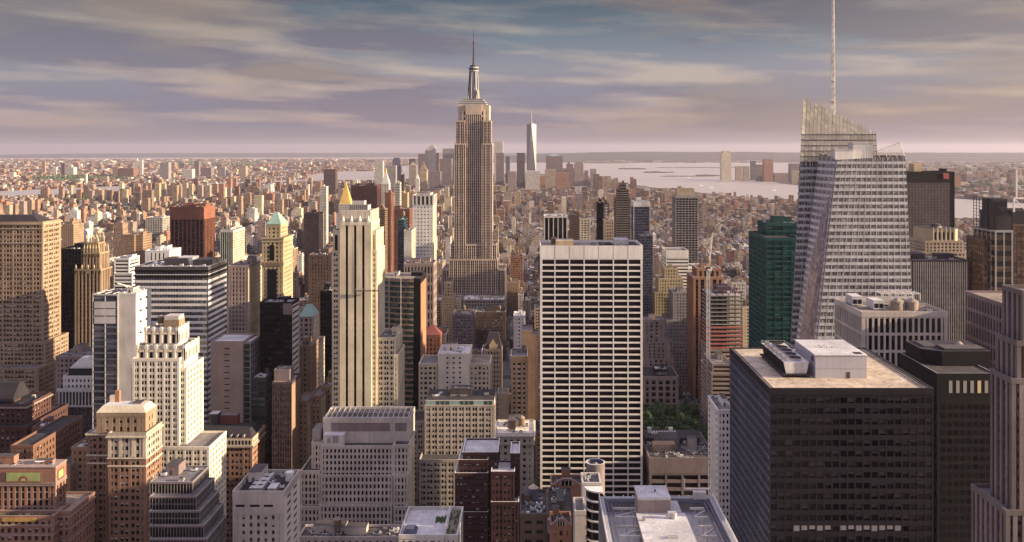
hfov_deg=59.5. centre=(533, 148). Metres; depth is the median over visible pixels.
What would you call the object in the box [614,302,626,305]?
window
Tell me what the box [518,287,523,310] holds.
city building
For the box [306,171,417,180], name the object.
inlet water
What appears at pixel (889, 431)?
window
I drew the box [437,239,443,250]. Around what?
city building
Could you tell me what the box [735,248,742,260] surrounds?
city building
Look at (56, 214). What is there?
city building
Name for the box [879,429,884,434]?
window
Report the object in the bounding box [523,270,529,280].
city building
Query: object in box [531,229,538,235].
city building
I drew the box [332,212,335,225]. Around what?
city building
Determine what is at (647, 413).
tree
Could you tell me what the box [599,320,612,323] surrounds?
window
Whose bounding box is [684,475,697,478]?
window
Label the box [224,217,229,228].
city building
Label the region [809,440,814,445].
window
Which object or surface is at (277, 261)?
copper roofed tower
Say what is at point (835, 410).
window
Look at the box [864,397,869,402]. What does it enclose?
window
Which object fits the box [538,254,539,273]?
city building
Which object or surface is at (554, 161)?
skyscraper
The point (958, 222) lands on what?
city building
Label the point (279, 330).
office building
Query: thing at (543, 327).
window
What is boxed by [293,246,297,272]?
city building
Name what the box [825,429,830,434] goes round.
window
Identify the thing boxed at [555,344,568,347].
window
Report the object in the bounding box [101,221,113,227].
city building
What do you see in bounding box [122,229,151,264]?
apartment tower
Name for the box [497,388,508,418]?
office building
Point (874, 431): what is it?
window
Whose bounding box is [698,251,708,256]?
city building
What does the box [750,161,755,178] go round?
riverside tower
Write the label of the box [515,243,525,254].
city building
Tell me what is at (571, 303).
window
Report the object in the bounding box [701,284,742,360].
unfinished building
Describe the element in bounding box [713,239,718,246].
city building
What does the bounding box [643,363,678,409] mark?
office building
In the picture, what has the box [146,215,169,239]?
office building
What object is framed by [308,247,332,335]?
office building
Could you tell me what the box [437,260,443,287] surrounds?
city building
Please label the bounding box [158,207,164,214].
city building
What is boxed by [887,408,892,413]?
window
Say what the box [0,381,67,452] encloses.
brick hotel
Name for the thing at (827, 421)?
window
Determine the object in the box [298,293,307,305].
city building
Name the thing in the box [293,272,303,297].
city building
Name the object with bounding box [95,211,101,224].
city building
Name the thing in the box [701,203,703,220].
city building
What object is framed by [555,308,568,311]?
window
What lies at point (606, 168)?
harbour water
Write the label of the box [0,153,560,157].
hills
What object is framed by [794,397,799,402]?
window
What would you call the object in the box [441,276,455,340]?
office building
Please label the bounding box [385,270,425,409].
curved office building
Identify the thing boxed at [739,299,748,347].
city building
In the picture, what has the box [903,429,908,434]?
window
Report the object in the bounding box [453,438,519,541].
brick apartment building
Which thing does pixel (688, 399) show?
road
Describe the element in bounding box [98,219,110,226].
city building
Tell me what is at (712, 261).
city building
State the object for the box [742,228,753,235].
city building
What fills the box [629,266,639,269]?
window
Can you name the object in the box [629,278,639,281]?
window
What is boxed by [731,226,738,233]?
city building
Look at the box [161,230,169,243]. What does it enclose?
city building
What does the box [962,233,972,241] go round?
city building
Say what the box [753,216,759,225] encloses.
city building
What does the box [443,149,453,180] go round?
skyscraper
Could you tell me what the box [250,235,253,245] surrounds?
city building
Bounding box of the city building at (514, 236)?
[511,233,518,240]
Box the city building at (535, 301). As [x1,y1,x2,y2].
[522,297,538,310]
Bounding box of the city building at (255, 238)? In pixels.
[253,234,257,250]
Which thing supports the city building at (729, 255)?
on the pavement
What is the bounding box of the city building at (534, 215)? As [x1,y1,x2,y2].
[532,210,536,221]
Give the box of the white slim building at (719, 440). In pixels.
[708,393,729,524]
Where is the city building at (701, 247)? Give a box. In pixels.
[699,245,704,250]
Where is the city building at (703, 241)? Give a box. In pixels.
[700,238,707,245]
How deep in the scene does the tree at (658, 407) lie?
813.11 m
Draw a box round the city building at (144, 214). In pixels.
[142,210,146,219]
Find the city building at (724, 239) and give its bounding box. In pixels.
[720,236,727,243]
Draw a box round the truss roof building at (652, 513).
[598,478,737,541]
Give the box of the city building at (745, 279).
[740,275,748,284]
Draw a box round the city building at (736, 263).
[724,261,741,267]
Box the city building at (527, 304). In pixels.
[525,296,529,316]
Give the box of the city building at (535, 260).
[532,257,537,264]
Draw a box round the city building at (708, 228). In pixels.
[705,226,712,232]
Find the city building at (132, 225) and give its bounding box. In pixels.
[125,219,136,232]
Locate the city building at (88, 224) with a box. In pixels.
[85,221,92,229]
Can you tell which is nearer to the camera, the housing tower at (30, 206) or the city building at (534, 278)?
the city building at (534, 278)
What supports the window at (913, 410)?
in the dark office tower at (831, 440)
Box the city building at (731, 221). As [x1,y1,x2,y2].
[728,219,736,226]
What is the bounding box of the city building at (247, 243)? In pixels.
[245,232,249,254]
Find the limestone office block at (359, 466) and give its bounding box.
[300,406,414,532]
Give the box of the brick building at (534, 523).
[520,484,549,541]
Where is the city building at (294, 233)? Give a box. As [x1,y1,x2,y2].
[290,230,296,243]
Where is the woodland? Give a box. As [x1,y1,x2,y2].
[1,159,1023,213]
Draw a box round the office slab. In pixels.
[540,236,642,495]
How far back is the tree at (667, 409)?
804.32 m
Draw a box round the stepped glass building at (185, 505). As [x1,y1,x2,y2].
[149,458,226,541]
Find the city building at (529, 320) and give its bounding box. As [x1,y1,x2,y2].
[525,312,533,342]
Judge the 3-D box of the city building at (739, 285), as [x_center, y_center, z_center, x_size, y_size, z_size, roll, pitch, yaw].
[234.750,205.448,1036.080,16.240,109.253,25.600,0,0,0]
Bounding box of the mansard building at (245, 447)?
[204,411,266,541]
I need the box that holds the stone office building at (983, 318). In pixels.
[965,291,1001,369]
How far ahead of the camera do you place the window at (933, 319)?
440.69 m
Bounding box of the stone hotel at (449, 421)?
[415,385,496,505]
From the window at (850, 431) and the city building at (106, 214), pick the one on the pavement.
the city building at (106, 214)
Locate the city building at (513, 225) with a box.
[512,216,515,233]
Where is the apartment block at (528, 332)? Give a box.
[521,324,538,478]
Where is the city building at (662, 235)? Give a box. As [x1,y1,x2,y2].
[659,232,666,240]
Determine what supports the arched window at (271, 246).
in the copper roofed tower at (277, 261)
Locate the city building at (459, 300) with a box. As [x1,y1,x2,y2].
[456,293,462,308]
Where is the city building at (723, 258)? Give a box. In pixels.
[720,253,725,263]
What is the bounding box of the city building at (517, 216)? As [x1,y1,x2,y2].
[511,212,518,222]
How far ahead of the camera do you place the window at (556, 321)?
552.34 m
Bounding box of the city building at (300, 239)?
[297,228,303,250]
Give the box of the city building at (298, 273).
[295,271,302,282]
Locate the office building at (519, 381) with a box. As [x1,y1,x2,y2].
[511,345,527,418]
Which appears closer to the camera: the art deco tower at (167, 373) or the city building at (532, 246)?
the art deco tower at (167, 373)
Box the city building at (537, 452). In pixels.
[535,419,539,488]
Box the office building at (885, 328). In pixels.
[834,291,947,366]
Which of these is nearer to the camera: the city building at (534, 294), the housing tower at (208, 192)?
the city building at (534, 294)
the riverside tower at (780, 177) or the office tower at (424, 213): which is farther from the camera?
the riverside tower at (780, 177)
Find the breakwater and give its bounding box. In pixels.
[657,167,734,167]
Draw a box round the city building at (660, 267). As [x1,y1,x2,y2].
[659,258,661,274]
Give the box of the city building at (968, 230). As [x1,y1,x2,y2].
[965,227,972,233]
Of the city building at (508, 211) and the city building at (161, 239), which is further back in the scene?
the city building at (508, 211)
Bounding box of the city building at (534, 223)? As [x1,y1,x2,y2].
[532,220,537,228]
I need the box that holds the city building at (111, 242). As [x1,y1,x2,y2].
[109,237,113,247]
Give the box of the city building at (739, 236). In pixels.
[737,233,741,240]
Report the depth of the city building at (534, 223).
2742.60 m
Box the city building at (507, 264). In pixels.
[505,257,508,271]
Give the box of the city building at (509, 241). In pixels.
[504,237,514,250]
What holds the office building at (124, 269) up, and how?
on the pavement
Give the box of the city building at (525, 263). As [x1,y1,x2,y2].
[523,258,527,270]
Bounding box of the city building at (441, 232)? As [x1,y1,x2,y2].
[439,228,442,239]
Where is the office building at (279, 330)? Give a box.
[259,296,299,468]
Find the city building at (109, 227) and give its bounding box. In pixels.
[106,224,113,232]
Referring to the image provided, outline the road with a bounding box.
[439,224,748,418]
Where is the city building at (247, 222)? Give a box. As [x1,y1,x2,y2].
[243,219,251,226]
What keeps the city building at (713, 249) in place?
on the pavement
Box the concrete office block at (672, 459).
[643,427,707,495]
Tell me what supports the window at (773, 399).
in the dark office tower at (831, 440)
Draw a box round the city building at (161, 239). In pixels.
[156,234,165,245]
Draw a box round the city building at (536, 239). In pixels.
[532,235,541,246]
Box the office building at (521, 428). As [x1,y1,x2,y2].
[494,415,534,491]
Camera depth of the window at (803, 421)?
330.38 m
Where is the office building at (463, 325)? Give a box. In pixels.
[452,305,475,347]
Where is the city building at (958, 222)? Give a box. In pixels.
[955,219,963,225]
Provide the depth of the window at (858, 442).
330.38 m
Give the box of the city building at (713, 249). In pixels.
[709,247,721,252]
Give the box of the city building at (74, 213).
[69,209,79,219]
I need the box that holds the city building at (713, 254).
[711,251,721,258]
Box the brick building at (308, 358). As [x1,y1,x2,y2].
[299,335,318,395]
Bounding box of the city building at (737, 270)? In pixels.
[734,266,739,275]
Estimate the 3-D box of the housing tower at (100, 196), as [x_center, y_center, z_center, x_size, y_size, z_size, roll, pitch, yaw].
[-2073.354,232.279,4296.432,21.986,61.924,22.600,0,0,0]
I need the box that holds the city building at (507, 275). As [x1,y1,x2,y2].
[506,271,509,279]
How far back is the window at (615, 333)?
552.34 m
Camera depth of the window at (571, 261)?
552.34 m
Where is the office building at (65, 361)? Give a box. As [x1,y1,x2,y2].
[55,343,91,403]
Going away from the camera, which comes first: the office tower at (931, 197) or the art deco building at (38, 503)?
the art deco building at (38, 503)
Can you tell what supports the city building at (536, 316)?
on the ground
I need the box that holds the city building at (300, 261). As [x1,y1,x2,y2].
[297,252,303,276]
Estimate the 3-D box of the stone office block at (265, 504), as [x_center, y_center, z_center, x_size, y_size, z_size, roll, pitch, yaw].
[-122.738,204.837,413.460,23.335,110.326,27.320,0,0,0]
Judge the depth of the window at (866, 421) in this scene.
330.38 m
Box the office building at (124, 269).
[114,254,139,288]
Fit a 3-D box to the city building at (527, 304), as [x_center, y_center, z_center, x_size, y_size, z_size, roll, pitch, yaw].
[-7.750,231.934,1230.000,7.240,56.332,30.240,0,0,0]
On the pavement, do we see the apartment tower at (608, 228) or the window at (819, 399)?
the apartment tower at (608, 228)
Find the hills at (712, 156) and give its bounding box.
[493,152,1023,161]
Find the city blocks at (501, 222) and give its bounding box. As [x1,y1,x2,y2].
[3,205,978,443]
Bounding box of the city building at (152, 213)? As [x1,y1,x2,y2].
[147,211,158,216]
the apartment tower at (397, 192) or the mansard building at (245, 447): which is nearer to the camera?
the mansard building at (245, 447)
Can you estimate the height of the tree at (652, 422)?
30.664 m
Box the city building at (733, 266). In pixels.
[724,264,740,274]
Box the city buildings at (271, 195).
[0,158,1023,220]
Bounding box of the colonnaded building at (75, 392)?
[56,356,91,438]
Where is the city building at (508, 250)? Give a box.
[507,244,510,263]
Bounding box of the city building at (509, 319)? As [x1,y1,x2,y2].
[506,315,513,331]
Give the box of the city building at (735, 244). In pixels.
[732,240,740,249]
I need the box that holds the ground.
[7,157,1016,216]
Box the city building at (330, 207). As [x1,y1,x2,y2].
[328,200,333,214]
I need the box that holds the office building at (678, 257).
[662,247,698,287]
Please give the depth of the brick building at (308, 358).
640.08 m
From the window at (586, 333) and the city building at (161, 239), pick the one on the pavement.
the city building at (161, 239)
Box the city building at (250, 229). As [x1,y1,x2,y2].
[246,224,254,235]
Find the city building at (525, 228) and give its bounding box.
[523,222,527,235]
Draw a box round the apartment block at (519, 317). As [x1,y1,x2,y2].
[513,308,524,348]
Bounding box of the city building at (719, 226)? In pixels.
[716,224,726,231]
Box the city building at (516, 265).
[510,250,522,289]
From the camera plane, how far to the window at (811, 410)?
330.38 m
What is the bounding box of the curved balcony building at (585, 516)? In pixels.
[573,458,604,541]
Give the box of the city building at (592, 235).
[590,232,594,239]
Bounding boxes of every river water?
[0,174,408,196]
[588,174,1023,217]
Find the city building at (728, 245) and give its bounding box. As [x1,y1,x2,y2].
[724,243,733,252]
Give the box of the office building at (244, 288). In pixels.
[228,254,261,333]
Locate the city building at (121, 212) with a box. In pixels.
[117,209,125,215]
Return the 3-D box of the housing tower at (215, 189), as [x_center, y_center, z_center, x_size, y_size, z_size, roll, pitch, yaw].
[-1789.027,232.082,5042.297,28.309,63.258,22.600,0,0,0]
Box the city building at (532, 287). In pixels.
[527,281,539,295]
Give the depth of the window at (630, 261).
552.34 m
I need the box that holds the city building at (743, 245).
[739,243,748,248]
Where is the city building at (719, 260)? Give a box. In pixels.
[716,254,721,268]
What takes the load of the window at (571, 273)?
in the office slab
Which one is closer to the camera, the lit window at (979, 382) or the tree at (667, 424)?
the lit window at (979, 382)
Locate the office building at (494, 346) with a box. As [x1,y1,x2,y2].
[484,331,502,419]
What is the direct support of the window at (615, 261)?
in the office slab
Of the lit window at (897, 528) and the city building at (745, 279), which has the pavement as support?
the city building at (745, 279)
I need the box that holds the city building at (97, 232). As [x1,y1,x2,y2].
[93,230,103,236]
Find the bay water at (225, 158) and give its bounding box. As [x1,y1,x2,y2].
[0,157,493,158]
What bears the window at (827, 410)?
in the dark office tower at (831, 440)
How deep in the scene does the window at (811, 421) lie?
330.38 m
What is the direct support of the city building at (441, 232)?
on the ground
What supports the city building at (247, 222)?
on the pavement
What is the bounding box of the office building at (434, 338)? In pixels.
[426,324,443,354]
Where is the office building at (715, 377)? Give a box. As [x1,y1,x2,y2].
[701,350,729,428]
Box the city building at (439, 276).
[437,275,440,291]
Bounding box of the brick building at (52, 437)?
[10,415,82,458]
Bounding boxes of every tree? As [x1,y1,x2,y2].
[643,410,653,416]
[643,417,658,429]
[647,404,656,410]
[651,409,659,417]
[651,415,663,427]
[653,404,662,415]
[656,420,664,428]
[660,404,676,420]
[662,412,675,422]
[662,421,672,428]
[675,420,681,429]
[676,413,685,424]
[679,406,687,412]
[680,424,691,429]
[683,417,696,428]
[688,402,701,419]
[694,418,702,426]
[696,428,707,435]
[698,424,707,430]
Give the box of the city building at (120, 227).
[114,220,127,256]
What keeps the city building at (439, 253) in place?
on the pavement
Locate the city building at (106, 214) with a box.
[102,212,110,217]
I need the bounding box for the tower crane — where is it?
[706,233,712,366]
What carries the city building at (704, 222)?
on the pavement
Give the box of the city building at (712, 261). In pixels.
[707,259,715,263]
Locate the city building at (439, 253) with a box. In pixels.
[436,249,442,258]
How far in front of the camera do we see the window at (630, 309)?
552.34 m
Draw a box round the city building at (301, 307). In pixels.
[299,302,304,314]
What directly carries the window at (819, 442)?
in the dark office tower at (831, 440)
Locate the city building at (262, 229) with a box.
[258,219,268,253]
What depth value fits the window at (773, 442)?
330.38 m
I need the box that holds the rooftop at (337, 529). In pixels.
[300,516,401,541]
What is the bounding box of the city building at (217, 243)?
[215,237,219,250]
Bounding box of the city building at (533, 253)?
[528,250,539,257]
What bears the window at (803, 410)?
in the dark office tower at (831, 440)
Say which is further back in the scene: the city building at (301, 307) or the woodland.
the woodland
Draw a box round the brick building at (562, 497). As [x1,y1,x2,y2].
[547,486,572,541]
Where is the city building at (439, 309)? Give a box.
[437,293,441,325]
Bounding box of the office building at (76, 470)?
[64,429,91,491]
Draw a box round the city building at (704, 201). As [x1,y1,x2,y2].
[702,200,705,215]
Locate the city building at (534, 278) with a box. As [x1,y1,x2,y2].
[530,273,538,281]
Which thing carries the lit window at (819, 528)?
in the dark office tower at (831, 440)
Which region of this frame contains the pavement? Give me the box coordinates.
[439,222,745,417]
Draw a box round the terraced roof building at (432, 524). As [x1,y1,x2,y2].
[399,506,462,541]
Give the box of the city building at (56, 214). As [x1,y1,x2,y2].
[53,209,60,218]
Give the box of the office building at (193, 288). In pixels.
[134,255,226,421]
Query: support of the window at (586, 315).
in the office slab
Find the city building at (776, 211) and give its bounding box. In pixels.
[774,208,779,214]
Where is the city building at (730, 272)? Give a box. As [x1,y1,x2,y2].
[725,264,736,277]
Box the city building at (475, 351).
[472,348,481,354]
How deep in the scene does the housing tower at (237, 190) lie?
4916.33 m
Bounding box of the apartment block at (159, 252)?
[145,244,180,262]
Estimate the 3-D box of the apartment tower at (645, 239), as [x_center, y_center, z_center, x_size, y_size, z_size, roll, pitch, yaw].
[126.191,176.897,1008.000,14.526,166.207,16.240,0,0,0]
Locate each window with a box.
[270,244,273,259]
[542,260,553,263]
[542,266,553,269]
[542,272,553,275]
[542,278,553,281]
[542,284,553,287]
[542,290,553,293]
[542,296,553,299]
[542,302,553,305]
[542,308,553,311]
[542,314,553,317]
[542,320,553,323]
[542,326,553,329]
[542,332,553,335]
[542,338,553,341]
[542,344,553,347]
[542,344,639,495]
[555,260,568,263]
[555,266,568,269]
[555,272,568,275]
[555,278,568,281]
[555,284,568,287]
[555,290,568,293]
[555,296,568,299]
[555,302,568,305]
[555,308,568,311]
[555,314,568,317]
[555,320,568,323]
[555,326,568,329]
[555,332,568,335]
[555,338,568,341]
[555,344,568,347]
[570,260,583,263]
[570,266,583,269]
[570,272,583,275]
[570,278,583,281]
[570,284,583,287]
[570,290,583,293]
[570,296,583,299]
[570,302,583,305]
[570,308,583,311]
[570,314,583,317]
[570,320,583,323]
[570,326,583,329]
[570,332,583,335]
[570,338,583,341]
[585,260,597,263]
[585,266,597,269]
[585,272,597,275]
[585,278,597,281]
[585,284,597,287]
[585,290,597,293]
[585,296,597,299]
[585,302,597,305]
[585,308,597,311]
[585,314,597,317]
[585,320,597,323]
[585,326,597,329]
[585,332,597,335]
[585,338,597,341]
[599,260,612,263]
[599,266,612,269]
[599,272,612,275]
[599,278,612,281]
[599,284,612,287]
[599,290,612,293]
[599,296,612,299]
[599,302,612,305]
[599,308,612,311]
[599,314,612,317]
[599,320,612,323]
[599,326,612,329]
[599,332,612,335]
[599,338,612,341]
[614,260,626,263]
[614,266,626,269]
[614,272,626,275]
[614,278,626,281]
[614,284,626,287]
[614,290,626,293]
[614,296,626,299]
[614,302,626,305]
[614,308,626,311]
[614,314,626,317]
[614,320,626,323]
[614,326,626,329]
[614,332,626,335]
[614,338,626,341]
[629,260,639,263]
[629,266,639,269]
[629,272,639,275]
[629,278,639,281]
[629,284,639,287]
[629,290,639,293]
[629,296,639,299]
[629,302,639,305]
[629,308,639,311]
[629,314,639,317]
[629,320,639,323]
[629,326,639,329]
[629,332,639,335]
[629,338,639,341]
[652,475,664,478]
[667,475,680,478]
[667,483,680,486]
[668,491,680,494]
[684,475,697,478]
[684,491,692,494]
[685,483,697,486]
[700,475,707,478]
[700,483,707,486]
[771,397,775,402]
[771,408,775,413]
[771,429,775,434]
[771,440,775,445]
[771,440,930,541]
[778,397,783,402]
[778,408,783,413]
[778,419,783,423]
[778,429,783,434]
[778,440,783,445]
[786,397,791,402]
[786,408,791,413]
[786,419,791,423]
[786,429,791,434]
[786,440,791,445]
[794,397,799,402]
[794,408,799,413]
[794,419,799,423]
[794,429,799,434]
[794,440,799,445]
[801,397,807,402]
[801,408,807,413]
[801,419,807,423]
[801,429,807,434]
[801,440,807,445]
[809,397,814,402]
[809,408,814,413]
[809,419,814,423]
[809,429,814,434]
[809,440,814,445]
[817,397,822,402]
[817,408,822,413]
[817,419,822,423]
[817,429,822,434]
[817,440,822,445]
[817,526,822,530]
[825,397,830,402]
[825,408,830,413]
[825,419,830,423]
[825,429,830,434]
[825,440,830,445]
[833,397,838,402]
[833,408,838,413]
[833,419,838,423]
[833,429,838,434]
[833,440,838,445]
[840,397,846,402]
[840,408,846,413]
[840,419,846,423]
[840,429,846,434]
[840,440,846,445]
[848,397,853,402]
[848,408,853,413]
[848,419,853,423]
[848,429,853,434]
[848,440,853,445]
[856,397,861,402]
[856,408,861,413]
[856,419,861,423]
[856,429,861,434]
[856,440,861,445]
[856,526,861,530]
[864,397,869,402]
[864,408,869,413]
[864,419,869,423]
[864,429,869,434]
[864,440,869,445]
[869,318,871,332]
[869,336,871,349]
[872,397,877,402]
[872,408,877,413]
[872,419,877,423]
[872,429,877,434]
[872,440,877,445]
[874,318,876,332]
[874,336,876,349]
[879,397,884,402]
[879,408,884,413]
[879,419,884,423]
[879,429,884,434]
[879,440,884,445]
[880,318,882,332]
[880,336,882,349]
[886,318,888,332]
[886,336,888,349]
[887,397,892,402]
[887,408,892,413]
[887,419,892,423]
[887,429,892,434]
[887,440,892,445]
[892,318,894,332]
[892,336,894,349]
[892,353,894,364]
[895,397,900,402]
[895,408,900,413]
[895,419,900,423]
[895,429,900,434]
[895,526,900,530]
[897,318,899,332]
[897,336,899,349]
[903,318,905,332]
[903,336,905,349]
[903,397,908,402]
[903,408,908,413]
[903,419,908,423]
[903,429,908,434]
[909,318,911,332]
[911,397,916,402]
[911,408,916,413]
[911,419,916,423]
[911,429,916,434]
[914,318,916,332]
[918,397,923,402]
[918,408,923,413]
[918,419,923,423]
[918,429,923,434]
[920,318,922,332]
[926,318,928,332]
[926,397,930,402]
[926,408,930,413]
[926,429,930,434]
[932,318,934,332]
[937,318,939,332]
[942,507,970,541]
[949,381,951,392]
[956,381,959,392]
[963,381,966,392]
[970,381,973,392]
[978,381,980,392]
[985,381,987,392]
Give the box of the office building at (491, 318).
[476,305,506,359]
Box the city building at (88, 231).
[84,228,92,241]
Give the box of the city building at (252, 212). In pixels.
[247,206,257,221]
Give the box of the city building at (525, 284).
[523,278,527,290]
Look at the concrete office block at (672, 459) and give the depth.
547.93 m
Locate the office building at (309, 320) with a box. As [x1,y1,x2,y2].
[299,303,324,385]
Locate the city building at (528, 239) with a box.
[526,235,531,246]
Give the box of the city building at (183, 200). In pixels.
[180,197,187,204]
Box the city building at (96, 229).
[93,227,102,231]
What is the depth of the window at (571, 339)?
552.34 m
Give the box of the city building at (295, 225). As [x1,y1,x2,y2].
[290,220,300,232]
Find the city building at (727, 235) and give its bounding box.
[725,231,730,238]
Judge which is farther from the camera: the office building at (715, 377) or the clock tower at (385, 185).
the clock tower at (385, 185)
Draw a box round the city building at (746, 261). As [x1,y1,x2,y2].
[743,252,748,269]
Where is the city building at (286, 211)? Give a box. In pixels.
[284,207,289,216]
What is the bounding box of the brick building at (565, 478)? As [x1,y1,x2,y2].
[550,467,580,496]
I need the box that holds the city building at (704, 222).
[701,220,706,226]
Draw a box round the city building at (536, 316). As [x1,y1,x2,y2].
[534,300,539,340]
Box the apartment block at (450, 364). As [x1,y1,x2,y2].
[418,341,491,409]
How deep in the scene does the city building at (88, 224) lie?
2424.47 m
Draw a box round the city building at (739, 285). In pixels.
[727,278,745,301]
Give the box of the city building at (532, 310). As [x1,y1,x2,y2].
[530,302,533,316]
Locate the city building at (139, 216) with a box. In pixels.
[137,212,142,224]
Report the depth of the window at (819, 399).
330.38 m
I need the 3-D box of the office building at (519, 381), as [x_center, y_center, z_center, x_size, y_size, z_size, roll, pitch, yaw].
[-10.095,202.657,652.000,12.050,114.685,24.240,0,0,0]
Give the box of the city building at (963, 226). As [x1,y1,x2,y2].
[959,223,969,231]
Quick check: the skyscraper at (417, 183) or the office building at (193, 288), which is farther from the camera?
the skyscraper at (417, 183)
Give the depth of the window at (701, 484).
545.64 m
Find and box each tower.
[0,214,68,403]
[2,201,9,209]
[4,205,12,213]
[11,204,18,213]
[19,201,26,213]
[27,200,34,213]
[35,199,40,210]
[42,161,45,172]
[43,187,49,197]
[53,167,57,174]
[59,188,64,199]
[61,163,65,174]
[61,218,83,247]
[61,242,84,349]
[65,165,76,174]
[74,233,113,346]
[76,189,82,197]
[80,208,86,222]
[84,189,91,198]
[85,390,163,541]
[89,190,94,200]
[92,283,150,428]
[94,189,99,197]
[98,190,103,202]
[104,189,109,197]
[107,190,113,200]
[112,167,119,176]
[114,192,119,201]
[118,168,138,176]
[122,189,128,202]
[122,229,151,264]
[131,313,226,514]
[134,159,137,167]
[140,160,142,174]
[143,198,150,211]
[155,184,160,200]
[160,162,170,178]
[161,184,166,195]
[170,202,214,257]
[172,185,178,203]
[182,169,194,177]
[183,183,187,197]
[188,184,193,195]
[194,161,199,175]
[197,185,203,198]
[201,168,213,175]
[205,185,211,202]
[210,333,271,468]
[212,184,218,194]
[218,167,226,176]
[219,184,224,201]
[220,225,244,282]
[221,198,227,211]
[227,187,231,195]
[230,196,235,209]
[235,186,239,195]
[237,196,242,216]
[239,166,247,176]
[259,212,293,333]
[272,365,300,468]
[304,209,323,294]
[320,185,327,247]
[320,282,331,381]
[332,200,404,405]
[336,183,351,228]
[351,183,380,208]
[379,204,387,273]
[381,168,390,206]
[385,190,393,271]
[395,181,400,204]
[398,211,406,271]
[401,173,404,190]
[401,190,408,206]
[404,224,415,261]
[404,257,436,326]
[412,192,436,259]
[544,212,567,239]
[569,210,579,239]
[579,214,589,239]
[596,197,602,239]
[603,196,608,218]
[603,215,613,239]
[614,181,629,239]
[631,197,649,240]
[638,231,652,315]
[643,313,673,367]
[653,264,682,315]
[662,287,686,383]
[672,186,697,262]
[687,263,723,397]
[720,151,730,179]
[729,340,933,541]
[735,166,741,179]
[742,166,748,180]
[748,215,796,347]
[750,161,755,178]
[755,164,761,180]
[762,159,772,181]
[773,173,787,181]
[788,163,799,181]
[790,0,911,347]
[790,171,799,183]
[899,340,990,541]
[906,163,954,236]
[910,252,968,339]
[955,176,960,186]
[971,285,1023,541]
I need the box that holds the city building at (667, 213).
[666,209,669,218]
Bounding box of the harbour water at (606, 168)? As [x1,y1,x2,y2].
[401,163,787,173]
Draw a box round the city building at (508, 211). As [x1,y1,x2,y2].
[507,202,508,219]
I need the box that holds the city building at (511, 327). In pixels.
[510,321,513,333]
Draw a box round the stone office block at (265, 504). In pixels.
[232,464,299,541]
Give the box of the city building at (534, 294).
[528,290,539,299]
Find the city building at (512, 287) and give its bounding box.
[506,278,519,316]
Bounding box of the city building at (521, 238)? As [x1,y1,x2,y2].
[518,234,525,243]
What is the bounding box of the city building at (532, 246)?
[529,243,537,251]
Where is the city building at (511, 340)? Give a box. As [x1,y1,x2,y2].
[510,331,513,349]
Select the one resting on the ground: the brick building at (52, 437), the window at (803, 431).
the brick building at (52, 437)
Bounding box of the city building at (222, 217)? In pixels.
[220,213,228,228]
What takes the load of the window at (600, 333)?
in the office slab
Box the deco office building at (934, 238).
[909,223,965,258]
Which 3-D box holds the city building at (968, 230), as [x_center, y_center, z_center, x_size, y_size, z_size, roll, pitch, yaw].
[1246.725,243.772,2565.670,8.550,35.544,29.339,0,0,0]
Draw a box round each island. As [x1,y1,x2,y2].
[597,162,640,162]
[643,171,674,172]
[660,176,714,176]
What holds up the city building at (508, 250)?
on the pavement
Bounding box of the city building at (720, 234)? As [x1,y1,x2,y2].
[715,231,724,237]
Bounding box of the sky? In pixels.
[0,0,1023,154]
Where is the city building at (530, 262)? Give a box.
[528,258,533,267]
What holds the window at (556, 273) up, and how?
in the office slab
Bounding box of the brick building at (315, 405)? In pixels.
[300,370,331,469]
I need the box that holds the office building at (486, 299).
[463,291,505,342]
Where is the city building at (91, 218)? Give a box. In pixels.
[86,214,94,224]
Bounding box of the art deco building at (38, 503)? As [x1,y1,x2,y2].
[0,453,95,541]
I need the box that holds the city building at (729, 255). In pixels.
[726,248,733,262]
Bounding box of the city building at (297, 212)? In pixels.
[293,206,302,219]
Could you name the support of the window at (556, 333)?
in the office slab
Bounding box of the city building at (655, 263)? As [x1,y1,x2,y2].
[653,251,658,278]
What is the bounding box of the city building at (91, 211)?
[89,207,94,215]
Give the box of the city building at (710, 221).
[707,217,714,226]
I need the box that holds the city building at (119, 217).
[115,215,126,222]
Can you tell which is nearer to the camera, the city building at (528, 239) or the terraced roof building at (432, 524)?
the terraced roof building at (432, 524)
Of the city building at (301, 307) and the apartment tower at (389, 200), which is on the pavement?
the apartment tower at (389, 200)
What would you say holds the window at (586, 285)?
in the office slab
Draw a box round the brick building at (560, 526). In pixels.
[549,504,571,541]
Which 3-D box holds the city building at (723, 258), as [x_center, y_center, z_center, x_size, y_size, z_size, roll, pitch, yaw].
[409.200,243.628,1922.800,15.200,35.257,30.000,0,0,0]
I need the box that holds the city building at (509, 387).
[503,386,510,414]
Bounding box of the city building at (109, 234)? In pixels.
[105,231,113,243]
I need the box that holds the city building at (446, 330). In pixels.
[439,326,448,343]
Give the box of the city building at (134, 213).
[131,210,139,220]
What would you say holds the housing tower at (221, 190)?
on the ground
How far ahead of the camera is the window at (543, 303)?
552.34 m
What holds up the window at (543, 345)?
in the office slab
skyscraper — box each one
[324,169,337,194]
[374,161,383,183]
[385,165,396,189]
[392,158,401,181]
[409,159,415,164]
[409,162,416,184]
[415,173,419,191]
[418,154,424,175]
[419,161,427,185]
[420,171,426,191]
[425,148,427,168]
[428,145,435,186]
[430,171,440,187]
[436,153,438,170]
[439,159,452,184]
[442,28,505,306]
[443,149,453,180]
[494,141,502,181]
[496,153,503,184]
[506,157,509,183]
[508,171,515,190]
[517,153,524,187]
[525,171,539,188]
[527,110,535,170]
[545,169,555,187]
[546,154,562,171]
[556,172,569,188]
[566,162,572,185]
[574,162,582,185]
[584,170,587,186]
[590,169,595,188]
[593,174,599,189]
[966,169,1023,290]
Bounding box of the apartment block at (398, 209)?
[394,205,412,270]

